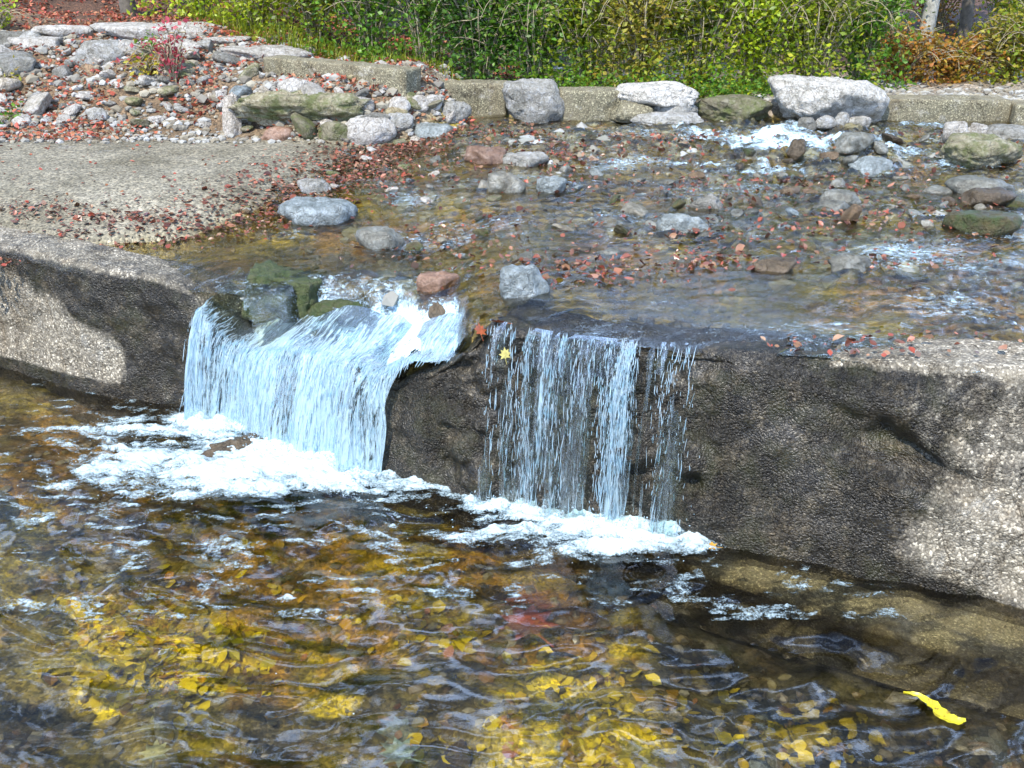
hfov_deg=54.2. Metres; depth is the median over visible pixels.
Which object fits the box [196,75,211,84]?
stone
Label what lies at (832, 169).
stone
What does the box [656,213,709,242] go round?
stone
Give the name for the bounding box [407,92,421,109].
stone
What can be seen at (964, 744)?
stone
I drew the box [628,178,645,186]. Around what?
stone
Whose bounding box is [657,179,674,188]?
stone
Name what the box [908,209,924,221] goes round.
stone
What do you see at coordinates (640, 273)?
fallen leaves
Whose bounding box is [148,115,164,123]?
stone
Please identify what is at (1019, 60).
shrub
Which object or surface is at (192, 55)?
stone
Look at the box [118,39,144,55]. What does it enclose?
stone
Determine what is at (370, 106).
stone
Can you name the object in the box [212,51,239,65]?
stone
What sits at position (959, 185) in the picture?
stone
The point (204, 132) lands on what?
gravel
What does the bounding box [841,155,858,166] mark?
stone
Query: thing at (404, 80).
concrete block
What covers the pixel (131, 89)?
stone
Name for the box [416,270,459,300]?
stone
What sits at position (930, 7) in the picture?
tree
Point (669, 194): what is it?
stone
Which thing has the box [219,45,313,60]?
stone slab
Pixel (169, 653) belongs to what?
sunken leaves
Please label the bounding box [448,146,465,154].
stone
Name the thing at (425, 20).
shrub
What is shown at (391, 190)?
stone
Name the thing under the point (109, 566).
stone
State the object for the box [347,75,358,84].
stone
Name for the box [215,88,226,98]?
stone
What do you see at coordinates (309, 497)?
bubbles
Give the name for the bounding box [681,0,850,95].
shrub
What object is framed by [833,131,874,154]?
stone
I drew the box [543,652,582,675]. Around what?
stone
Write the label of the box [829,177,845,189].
stone
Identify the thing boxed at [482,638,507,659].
stone
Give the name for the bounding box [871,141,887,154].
stone
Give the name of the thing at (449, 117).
stone
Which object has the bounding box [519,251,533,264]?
stone
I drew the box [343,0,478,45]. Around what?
shrub
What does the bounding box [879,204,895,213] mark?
stone
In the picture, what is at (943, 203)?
stone
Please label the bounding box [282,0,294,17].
tree
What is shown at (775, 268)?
stone
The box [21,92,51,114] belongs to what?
stone
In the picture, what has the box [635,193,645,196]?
stone
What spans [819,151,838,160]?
stone
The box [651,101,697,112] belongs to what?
stone
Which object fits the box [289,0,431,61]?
shrub
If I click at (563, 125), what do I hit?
stone
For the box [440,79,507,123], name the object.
concrete block
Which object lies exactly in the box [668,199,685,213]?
stone
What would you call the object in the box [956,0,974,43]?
tree
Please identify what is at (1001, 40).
shrub
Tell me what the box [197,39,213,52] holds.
stone
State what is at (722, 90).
ground cover
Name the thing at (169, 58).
bank plant
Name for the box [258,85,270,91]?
stone
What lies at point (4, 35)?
stone slab
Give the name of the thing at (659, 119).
stone
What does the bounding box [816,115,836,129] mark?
stone
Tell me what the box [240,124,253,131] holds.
stone
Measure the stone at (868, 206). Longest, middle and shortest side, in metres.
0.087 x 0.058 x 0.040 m
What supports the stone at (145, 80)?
on the ground at (310, 706)
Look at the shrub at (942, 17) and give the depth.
11.78 m
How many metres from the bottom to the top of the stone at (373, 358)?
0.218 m
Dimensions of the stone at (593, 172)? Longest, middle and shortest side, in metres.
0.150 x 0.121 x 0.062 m
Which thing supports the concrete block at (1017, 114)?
on the ground at (310, 706)
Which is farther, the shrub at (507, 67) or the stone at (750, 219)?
the shrub at (507, 67)
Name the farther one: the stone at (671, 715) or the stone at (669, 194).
the stone at (669, 194)
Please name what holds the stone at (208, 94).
on the ground at (310, 706)
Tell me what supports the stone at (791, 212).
in the stream water
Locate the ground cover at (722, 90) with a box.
[499,46,828,97]
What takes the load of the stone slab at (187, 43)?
on the ground at (310, 706)
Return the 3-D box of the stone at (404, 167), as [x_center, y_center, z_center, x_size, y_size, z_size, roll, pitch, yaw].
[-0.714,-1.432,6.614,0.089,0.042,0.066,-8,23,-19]
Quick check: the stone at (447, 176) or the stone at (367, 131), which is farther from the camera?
the stone at (367, 131)
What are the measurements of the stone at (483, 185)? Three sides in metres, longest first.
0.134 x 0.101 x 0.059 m
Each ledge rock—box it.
[226,89,371,126]
[241,260,326,331]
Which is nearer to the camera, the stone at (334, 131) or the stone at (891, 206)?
the stone at (891, 206)
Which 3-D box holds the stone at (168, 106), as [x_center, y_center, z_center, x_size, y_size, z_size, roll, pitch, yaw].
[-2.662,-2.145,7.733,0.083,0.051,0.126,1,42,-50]
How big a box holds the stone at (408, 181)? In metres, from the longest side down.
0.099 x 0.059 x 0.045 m
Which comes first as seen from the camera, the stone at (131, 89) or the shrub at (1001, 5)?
the stone at (131, 89)
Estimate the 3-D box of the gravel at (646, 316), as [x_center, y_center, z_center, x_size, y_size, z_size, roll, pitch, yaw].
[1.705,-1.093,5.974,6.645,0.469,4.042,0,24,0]
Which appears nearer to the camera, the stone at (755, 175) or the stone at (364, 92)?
the stone at (755, 175)
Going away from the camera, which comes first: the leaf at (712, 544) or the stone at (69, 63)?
the leaf at (712, 544)
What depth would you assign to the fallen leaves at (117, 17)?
8.19 m
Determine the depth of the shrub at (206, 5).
9.34 m
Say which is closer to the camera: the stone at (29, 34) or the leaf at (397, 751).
the leaf at (397, 751)
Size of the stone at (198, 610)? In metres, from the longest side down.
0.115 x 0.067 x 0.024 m
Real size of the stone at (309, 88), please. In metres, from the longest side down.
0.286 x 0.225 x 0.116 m
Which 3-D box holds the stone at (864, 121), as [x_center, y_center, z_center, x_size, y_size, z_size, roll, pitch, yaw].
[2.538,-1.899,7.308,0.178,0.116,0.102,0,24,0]
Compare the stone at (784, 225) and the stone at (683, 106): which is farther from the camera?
the stone at (683, 106)
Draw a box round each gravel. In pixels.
[0,25,516,158]
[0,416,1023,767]
[223,121,1023,337]
[703,74,1023,101]
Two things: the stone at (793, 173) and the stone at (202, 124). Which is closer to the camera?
the stone at (793, 173)
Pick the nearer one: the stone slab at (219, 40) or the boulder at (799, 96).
the boulder at (799, 96)
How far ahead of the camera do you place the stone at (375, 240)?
5.39 m
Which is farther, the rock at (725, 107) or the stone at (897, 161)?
the rock at (725, 107)
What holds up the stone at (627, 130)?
on the ground at (310, 706)
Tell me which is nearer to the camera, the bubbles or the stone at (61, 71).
the bubbles
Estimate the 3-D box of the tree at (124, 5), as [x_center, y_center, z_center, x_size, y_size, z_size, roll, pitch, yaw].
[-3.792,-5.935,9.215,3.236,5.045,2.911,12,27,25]
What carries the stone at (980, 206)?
in the stream water
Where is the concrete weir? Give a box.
[0,226,1023,720]
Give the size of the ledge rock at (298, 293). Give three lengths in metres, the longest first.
0.408 x 0.288 x 0.283 m
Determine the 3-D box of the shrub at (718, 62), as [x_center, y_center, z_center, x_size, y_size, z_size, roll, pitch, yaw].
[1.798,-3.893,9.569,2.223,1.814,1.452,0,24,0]
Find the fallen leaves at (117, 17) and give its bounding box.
[0,0,521,150]
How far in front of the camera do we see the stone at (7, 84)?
7.98 m
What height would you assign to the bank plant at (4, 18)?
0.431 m
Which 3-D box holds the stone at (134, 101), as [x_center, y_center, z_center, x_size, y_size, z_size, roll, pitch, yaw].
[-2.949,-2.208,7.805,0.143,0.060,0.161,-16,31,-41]
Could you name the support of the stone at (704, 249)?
in the stream water
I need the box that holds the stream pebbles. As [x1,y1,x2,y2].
[316,120,1023,306]
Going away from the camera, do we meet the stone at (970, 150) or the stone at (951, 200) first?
the stone at (951, 200)
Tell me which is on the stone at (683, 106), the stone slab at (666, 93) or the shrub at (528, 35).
the stone slab at (666, 93)
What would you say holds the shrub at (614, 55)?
on the ground at (310, 706)
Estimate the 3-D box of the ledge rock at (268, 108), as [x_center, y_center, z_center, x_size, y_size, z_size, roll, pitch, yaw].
[-1.549,-2.042,7.389,1.081,0.275,0.386,0,24,0]
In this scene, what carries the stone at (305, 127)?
on the ground at (310, 706)
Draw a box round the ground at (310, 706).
[0,0,1023,767]
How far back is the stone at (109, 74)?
8.02 m
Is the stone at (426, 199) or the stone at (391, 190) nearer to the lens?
the stone at (426, 199)
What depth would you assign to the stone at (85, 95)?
7.92 m
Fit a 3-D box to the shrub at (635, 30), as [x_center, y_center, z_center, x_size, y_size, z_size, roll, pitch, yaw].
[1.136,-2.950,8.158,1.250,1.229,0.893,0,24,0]
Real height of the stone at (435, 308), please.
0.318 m
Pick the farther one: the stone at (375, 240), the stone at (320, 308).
the stone at (375, 240)
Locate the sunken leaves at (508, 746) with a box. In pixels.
[0,446,791,767]
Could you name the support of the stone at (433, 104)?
on the ground at (310, 706)
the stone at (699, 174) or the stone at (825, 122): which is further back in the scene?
the stone at (825, 122)
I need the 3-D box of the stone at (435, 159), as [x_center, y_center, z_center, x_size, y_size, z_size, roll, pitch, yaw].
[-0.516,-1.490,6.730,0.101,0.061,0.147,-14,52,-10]
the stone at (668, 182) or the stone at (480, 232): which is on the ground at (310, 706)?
the stone at (480, 232)
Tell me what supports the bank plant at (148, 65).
on the ground at (310, 706)
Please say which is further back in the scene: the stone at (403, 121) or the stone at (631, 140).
the stone at (403, 121)
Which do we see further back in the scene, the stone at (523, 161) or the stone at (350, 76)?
the stone at (350, 76)
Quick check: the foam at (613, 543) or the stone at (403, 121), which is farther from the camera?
the stone at (403, 121)
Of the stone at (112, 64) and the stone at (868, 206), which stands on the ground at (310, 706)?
the stone at (112, 64)
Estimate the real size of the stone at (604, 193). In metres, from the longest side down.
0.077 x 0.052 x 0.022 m
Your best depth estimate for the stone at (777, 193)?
5.90 m
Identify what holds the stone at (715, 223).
on the stream pebbles
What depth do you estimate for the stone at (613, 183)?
6.22 m
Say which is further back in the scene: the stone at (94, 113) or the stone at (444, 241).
the stone at (94, 113)
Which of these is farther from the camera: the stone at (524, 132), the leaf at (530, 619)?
the stone at (524, 132)
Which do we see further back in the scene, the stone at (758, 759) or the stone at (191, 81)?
the stone at (191, 81)
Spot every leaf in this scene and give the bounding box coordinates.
[139,740,170,767]
[378,737,425,767]
[474,322,485,338]
[498,604,557,646]
[499,347,509,363]
[709,542,722,548]
[903,691,966,724]
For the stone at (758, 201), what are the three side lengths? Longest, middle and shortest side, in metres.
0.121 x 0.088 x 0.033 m
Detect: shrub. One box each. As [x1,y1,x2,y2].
[126,0,254,17]
[169,0,312,35]
[245,0,374,46]
[271,0,400,19]
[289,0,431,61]
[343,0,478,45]
[349,0,508,69]
[406,0,548,80]
[435,0,603,73]
[466,0,613,86]
[508,0,674,87]
[540,2,696,74]
[576,0,716,98]
[619,0,790,77]
[635,0,799,96]
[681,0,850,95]
[716,0,881,74]
[740,0,920,91]
[814,0,941,53]
[818,0,926,89]
[868,16,990,86]
[887,0,1008,36]
[915,27,1023,83]
[942,0,1023,41]
[949,0,1023,84]
[958,0,1023,85]
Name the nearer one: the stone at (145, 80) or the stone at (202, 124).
the stone at (202, 124)
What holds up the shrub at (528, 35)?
on the ground at (310, 706)
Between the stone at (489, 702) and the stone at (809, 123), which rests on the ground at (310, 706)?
the stone at (489, 702)
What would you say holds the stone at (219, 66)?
on the ground at (310, 706)
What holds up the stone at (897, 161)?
in the stream water
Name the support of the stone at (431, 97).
on the ground at (310, 706)
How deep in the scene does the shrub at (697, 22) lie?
8.16 m
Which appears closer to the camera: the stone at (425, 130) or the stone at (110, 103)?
the stone at (425, 130)
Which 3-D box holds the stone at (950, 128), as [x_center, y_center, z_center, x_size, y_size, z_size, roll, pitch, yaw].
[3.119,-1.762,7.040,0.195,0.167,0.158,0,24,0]
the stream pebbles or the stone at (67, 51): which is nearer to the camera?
the stream pebbles
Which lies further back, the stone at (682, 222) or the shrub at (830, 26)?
the shrub at (830, 26)
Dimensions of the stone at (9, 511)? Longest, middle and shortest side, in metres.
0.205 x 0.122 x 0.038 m
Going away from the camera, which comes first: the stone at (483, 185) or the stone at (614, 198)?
the stone at (614, 198)
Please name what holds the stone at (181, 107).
on the ground at (310, 706)
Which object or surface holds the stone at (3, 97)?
on the ground at (310, 706)
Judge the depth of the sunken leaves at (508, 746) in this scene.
3.77 m
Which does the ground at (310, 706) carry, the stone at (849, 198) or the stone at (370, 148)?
the stone at (370, 148)
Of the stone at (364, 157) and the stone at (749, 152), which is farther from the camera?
the stone at (364, 157)
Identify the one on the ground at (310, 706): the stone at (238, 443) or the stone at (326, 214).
the stone at (326, 214)
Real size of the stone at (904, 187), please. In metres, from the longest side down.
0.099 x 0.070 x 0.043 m
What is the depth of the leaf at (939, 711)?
3.11 m
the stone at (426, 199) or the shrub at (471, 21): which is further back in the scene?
the shrub at (471, 21)
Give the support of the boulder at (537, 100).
on the ground at (310, 706)
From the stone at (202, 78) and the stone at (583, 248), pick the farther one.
the stone at (202, 78)
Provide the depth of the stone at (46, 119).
7.67 m
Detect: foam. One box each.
[0,384,428,620]
[419,484,896,619]
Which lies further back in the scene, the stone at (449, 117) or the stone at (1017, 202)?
the stone at (449, 117)
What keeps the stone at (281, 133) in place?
on the ground at (310, 706)
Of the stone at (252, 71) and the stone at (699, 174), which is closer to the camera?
the stone at (699, 174)
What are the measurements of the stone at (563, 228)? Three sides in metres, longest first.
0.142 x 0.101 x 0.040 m
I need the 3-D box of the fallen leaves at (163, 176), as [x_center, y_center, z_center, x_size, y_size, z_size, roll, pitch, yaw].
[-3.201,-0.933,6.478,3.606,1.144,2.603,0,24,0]
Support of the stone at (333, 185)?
in the stream water
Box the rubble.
[0,31,463,132]
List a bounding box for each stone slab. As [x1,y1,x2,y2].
[0,31,44,45]
[0,51,36,76]
[7,36,63,49]
[30,25,96,37]
[75,40,126,65]
[89,22,216,40]
[140,39,203,53]
[200,36,250,43]
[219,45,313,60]
[615,81,699,106]
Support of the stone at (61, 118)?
on the ground at (310, 706)
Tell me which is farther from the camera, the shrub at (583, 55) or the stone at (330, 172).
the shrub at (583, 55)
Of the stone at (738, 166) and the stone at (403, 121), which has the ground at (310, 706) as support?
the stone at (403, 121)
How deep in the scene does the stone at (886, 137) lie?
7.00 m
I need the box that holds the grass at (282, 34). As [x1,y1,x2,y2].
[175,0,472,79]
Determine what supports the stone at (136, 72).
on the ground at (310, 706)
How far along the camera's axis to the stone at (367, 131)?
7.23 m
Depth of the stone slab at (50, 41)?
8.63 m
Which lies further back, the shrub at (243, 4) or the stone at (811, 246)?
the shrub at (243, 4)
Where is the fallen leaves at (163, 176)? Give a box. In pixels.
[0,135,295,235]
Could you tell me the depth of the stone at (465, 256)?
5.13 m
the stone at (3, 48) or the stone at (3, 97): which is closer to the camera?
the stone at (3, 97)
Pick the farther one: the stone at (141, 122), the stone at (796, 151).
the stone at (141, 122)
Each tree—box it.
[118,0,137,17]
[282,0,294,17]
[919,0,939,55]
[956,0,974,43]
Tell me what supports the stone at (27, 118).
on the ground at (310, 706)
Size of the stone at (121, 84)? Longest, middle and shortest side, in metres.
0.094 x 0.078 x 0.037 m
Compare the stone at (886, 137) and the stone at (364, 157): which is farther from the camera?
the stone at (886, 137)
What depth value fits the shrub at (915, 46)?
9.18 m
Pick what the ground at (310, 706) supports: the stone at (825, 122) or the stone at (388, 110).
the stone at (388, 110)
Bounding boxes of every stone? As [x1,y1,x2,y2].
[0,45,13,51]
[0,77,21,91]
[0,93,7,104]
[0,490,19,523]
[1,636,20,641]
[11,114,31,127]
[19,30,40,37]
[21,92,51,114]
[40,116,52,124]
[52,65,73,79]
[56,114,71,124]
[58,103,66,109]
[61,49,70,55]
[61,103,81,115]
[64,59,74,68]
[75,91,95,99]
[85,108,107,120]
[92,57,101,64]
[93,560,134,572]
[99,69,117,78]
[101,61,115,68]
[104,101,116,106]
[114,81,124,87]
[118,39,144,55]
[124,86,139,91]
[124,96,142,105]
[129,108,140,115]
[130,119,149,126]
[131,67,141,74]
[138,75,157,85]
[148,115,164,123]
[153,704,181,746]
[157,75,172,83]
[157,85,177,95]
[162,101,173,111]
[173,103,188,112]
[176,61,197,78]
[179,78,195,85]
[183,48,199,58]
[189,601,208,615]
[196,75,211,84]
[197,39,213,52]
[198,121,211,127]
[200,430,282,460]
[204,92,212,101]
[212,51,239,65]
[214,64,224,71]
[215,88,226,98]
[216,102,222,109]
[222,92,241,137]
[228,85,252,97]
[238,65,258,79]
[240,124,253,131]
[247,62,259,69]
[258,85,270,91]
[260,126,293,140]
[277,77,308,91]
[277,196,357,233]
[290,112,316,139]
[297,178,330,196]
[301,82,325,94]
[308,298,393,342]
[318,121,347,140]
[320,118,331,124]
[326,171,339,177]
[330,184,339,190]
[334,87,343,92]
[345,117,396,144]
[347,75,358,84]
[349,350,385,363]
[354,88,368,96]
[355,225,404,254]
[358,96,374,111]
[360,112,390,118]
[360,155,373,162]
[367,146,380,155]
[384,107,407,113]
[384,187,397,195]
[388,112,413,129]
[389,96,410,111]
[393,138,406,147]
[397,164,410,170]
[402,242,423,257]
[404,95,428,111]
[405,178,414,185]
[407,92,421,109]
[410,136,428,152]
[414,122,453,142]
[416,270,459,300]
[416,296,461,346]
[420,196,435,206]
[425,94,442,111]
[426,184,433,190]
[428,100,442,108]
[428,155,441,169]
[428,170,439,178]
[433,739,471,767]
[437,237,452,245]
[441,173,456,179]
[442,101,471,122]
[444,110,455,123]
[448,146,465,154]
[454,141,467,147]
[455,253,469,259]
[464,145,506,168]
[472,228,489,237]
[474,216,485,222]
[474,690,507,715]
[476,180,486,197]
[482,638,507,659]
[484,136,497,144]
[486,171,525,200]
[486,194,501,202]
[499,263,549,306]
[502,151,548,171]
[514,125,530,134]
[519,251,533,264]
[536,176,566,201]
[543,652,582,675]
[552,223,577,234]
[557,122,571,128]
[558,165,574,175]
[572,184,583,191]
[573,246,590,253]
[589,169,603,182]
[592,206,601,215]
[597,247,621,261]
[600,191,610,197]
[605,180,625,187]
[607,194,620,204]
[609,100,654,122]
[613,225,632,238]
[620,201,647,221]
[622,127,633,134]
[626,137,634,144]
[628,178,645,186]
[630,111,703,129]
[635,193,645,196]
[642,700,682,723]
[643,220,656,230]
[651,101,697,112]
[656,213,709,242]
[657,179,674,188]
[662,191,672,197]
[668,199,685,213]
[688,171,705,181]
[688,194,725,218]
[692,644,730,664]
[696,229,723,241]
[697,246,708,251]
[707,214,718,227]
[717,236,737,249]
[725,194,732,200]
[730,209,743,220]
[733,162,743,170]
[743,148,755,156]
[744,208,758,215]
[744,214,763,225]
[748,195,763,208]
[748,748,777,767]
[750,256,796,283]
[753,173,765,184]
[767,191,779,201]
[776,172,787,178]
[776,224,791,230]
[779,186,800,199]
[783,158,792,163]
[784,170,804,178]
[785,207,802,221]
[786,138,805,160]
[797,117,816,130]
[798,241,816,252]
[802,189,818,195]
[808,174,823,182]
[809,200,849,221]
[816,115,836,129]
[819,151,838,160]
[819,189,862,205]
[821,168,837,173]
[828,252,870,280]
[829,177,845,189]
[832,204,861,231]
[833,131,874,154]
[835,112,849,130]
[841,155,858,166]
[848,156,894,179]
[849,116,870,131]
[858,204,871,211]
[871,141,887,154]
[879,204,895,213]
[881,133,903,144]
[883,687,922,705]
[888,237,899,242]
[892,158,902,164]
[893,176,908,180]
[900,184,910,192]
[905,194,919,199]
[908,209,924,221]
[919,134,929,141]
[920,220,935,235]
[922,185,952,198]
[937,201,948,209]
[939,132,1023,170]
[939,196,956,207]
[940,121,969,142]
[941,210,1022,243]
[944,175,1014,198]
[948,735,1001,754]
[957,187,1016,210]
[968,123,987,132]
[973,203,985,209]
[986,124,1023,146]
[1004,197,1023,211]
[1016,226,1023,231]
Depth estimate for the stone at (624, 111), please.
7.43 m
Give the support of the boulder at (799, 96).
on the ground at (310, 706)
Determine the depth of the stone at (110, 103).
7.82 m
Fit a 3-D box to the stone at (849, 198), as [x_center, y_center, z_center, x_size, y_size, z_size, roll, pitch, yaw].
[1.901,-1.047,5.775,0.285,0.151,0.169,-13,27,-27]
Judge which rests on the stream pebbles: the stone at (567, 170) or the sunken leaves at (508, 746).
the stone at (567, 170)
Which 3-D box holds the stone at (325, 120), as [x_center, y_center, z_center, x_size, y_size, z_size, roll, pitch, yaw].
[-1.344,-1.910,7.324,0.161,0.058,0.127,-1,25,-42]
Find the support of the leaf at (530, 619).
on the ground at (310, 706)
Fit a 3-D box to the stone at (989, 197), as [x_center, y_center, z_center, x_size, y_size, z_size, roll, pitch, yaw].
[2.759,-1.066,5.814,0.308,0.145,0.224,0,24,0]
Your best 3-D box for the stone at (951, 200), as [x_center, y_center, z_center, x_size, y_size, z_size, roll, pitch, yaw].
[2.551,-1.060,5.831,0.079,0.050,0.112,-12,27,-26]
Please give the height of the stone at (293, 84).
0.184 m
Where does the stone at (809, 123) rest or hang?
in the stream water
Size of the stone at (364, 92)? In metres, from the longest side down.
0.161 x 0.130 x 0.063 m
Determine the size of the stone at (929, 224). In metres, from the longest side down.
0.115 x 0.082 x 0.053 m
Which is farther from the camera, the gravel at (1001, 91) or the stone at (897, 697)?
the gravel at (1001, 91)
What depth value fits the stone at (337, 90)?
7.38 m
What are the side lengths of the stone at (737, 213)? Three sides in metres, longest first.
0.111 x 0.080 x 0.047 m
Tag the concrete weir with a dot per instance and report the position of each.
(886, 484)
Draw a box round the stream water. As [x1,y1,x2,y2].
[111,114,1023,373]
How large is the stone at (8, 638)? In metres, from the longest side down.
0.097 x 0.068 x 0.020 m
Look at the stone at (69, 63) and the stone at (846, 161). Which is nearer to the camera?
the stone at (846, 161)
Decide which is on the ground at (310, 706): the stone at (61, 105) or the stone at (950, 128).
the stone at (61, 105)
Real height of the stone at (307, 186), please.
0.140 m
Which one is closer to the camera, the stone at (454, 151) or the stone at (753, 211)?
the stone at (753, 211)
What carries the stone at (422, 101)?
on the ground at (310, 706)
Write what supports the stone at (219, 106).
on the ground at (310, 706)
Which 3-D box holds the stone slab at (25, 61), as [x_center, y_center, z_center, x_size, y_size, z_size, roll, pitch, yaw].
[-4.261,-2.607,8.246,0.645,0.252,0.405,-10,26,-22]
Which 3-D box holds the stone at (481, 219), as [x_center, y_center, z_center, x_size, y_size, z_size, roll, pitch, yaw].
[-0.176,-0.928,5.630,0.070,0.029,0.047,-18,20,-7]
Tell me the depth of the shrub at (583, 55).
8.19 m
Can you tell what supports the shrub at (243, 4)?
on the ground at (310, 706)
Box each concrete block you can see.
[263,55,420,96]
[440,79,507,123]
[559,86,622,125]
[872,94,1011,130]
[1008,100,1023,124]
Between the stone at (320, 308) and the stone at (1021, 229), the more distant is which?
the stone at (1021, 229)
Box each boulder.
[502,78,564,125]
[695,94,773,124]
[767,74,889,129]
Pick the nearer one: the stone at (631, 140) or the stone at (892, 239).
the stone at (892, 239)
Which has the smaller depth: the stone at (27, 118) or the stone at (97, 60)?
the stone at (27, 118)
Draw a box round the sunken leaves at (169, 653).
[37,548,854,767]
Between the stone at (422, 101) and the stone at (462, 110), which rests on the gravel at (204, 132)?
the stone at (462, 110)
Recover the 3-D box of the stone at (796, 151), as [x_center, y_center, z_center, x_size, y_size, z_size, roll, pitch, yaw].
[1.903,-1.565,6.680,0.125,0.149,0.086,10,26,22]
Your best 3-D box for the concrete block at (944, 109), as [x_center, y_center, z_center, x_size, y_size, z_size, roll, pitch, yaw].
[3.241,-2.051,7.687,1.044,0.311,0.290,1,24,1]
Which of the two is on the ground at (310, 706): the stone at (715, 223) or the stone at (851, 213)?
the stone at (851, 213)
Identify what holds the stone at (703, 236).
in the stream water
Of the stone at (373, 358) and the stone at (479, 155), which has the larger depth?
the stone at (479, 155)
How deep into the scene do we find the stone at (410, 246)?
5.38 m
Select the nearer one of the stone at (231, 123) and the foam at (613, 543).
the foam at (613, 543)
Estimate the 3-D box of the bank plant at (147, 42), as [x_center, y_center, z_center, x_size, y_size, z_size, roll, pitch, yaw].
[-3.009,-2.775,8.254,0.356,0.274,0.300,0,24,0]
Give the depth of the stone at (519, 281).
4.33 m
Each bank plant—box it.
[0,0,27,29]
[0,55,20,80]
[0,101,25,123]
[116,16,199,83]
[118,51,161,80]
[124,30,163,59]
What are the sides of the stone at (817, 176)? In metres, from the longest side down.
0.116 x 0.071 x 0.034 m
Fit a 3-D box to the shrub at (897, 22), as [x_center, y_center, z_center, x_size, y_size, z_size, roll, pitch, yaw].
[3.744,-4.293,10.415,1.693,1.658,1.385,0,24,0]
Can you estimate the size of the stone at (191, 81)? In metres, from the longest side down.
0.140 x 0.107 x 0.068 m
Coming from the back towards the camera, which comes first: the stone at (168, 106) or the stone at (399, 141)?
the stone at (168, 106)
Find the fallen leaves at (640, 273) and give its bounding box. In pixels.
[0,81,1023,356]
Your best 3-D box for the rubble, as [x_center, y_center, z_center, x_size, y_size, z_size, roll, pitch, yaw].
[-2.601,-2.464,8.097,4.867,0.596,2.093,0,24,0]
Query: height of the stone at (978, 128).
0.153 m
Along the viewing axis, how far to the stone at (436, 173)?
6.41 m
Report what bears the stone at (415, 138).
on the ground at (310, 706)
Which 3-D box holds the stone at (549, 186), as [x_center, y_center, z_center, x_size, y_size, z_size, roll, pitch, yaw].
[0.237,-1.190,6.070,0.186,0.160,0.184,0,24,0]
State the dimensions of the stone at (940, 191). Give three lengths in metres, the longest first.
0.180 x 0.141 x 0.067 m
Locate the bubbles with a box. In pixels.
[17,417,870,759]
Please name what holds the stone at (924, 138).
in the stream water
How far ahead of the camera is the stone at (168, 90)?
7.77 m
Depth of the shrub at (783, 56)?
9.82 m
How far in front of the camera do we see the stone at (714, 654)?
4.05 m
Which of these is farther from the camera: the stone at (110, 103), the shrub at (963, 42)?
the shrub at (963, 42)
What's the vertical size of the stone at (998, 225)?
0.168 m
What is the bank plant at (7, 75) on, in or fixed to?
on the ground at (310, 706)
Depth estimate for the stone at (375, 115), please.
7.27 m
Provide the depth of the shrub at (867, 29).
8.63 m
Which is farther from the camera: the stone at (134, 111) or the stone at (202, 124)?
the stone at (134, 111)
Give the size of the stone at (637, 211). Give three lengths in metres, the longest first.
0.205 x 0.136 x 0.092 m
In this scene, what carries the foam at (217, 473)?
on the water
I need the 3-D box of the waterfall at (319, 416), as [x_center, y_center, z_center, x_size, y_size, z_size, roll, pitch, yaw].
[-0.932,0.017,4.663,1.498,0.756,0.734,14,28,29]
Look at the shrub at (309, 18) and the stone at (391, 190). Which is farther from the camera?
the shrub at (309, 18)
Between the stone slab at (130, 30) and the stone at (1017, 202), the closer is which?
the stone at (1017, 202)
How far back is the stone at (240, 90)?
7.66 m
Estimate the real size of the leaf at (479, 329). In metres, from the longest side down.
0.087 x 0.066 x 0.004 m
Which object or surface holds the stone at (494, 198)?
in the stream water
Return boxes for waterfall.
[165,268,468,495]
[464,322,699,545]
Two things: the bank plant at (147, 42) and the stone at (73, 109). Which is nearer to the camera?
the stone at (73, 109)
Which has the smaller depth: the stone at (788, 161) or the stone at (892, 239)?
the stone at (892, 239)
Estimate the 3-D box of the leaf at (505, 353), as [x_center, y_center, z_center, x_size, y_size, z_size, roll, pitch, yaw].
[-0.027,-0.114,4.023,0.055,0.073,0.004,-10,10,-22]
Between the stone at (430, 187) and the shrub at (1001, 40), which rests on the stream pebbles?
the stone at (430, 187)
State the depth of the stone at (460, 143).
7.19 m
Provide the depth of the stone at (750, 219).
5.45 m
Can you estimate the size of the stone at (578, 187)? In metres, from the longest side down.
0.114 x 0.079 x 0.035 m
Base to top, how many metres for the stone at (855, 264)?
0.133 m
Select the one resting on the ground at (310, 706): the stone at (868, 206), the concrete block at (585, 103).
the concrete block at (585, 103)
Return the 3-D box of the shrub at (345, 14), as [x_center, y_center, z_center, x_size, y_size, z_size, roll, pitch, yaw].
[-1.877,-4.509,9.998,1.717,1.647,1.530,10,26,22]
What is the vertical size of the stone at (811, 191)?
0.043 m
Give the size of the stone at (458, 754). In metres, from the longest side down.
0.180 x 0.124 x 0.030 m
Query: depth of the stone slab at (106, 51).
8.20 m
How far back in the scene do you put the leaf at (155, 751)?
3.30 m
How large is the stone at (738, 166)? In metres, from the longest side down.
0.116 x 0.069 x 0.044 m
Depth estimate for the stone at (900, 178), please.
6.35 m
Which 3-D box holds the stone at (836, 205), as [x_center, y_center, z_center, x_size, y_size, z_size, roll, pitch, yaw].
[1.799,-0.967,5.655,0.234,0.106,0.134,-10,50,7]
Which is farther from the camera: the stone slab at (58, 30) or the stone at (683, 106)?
the stone slab at (58, 30)
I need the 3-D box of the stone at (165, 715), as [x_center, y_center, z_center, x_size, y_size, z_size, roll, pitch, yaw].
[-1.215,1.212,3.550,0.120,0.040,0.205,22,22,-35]
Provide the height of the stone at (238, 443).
0.119 m

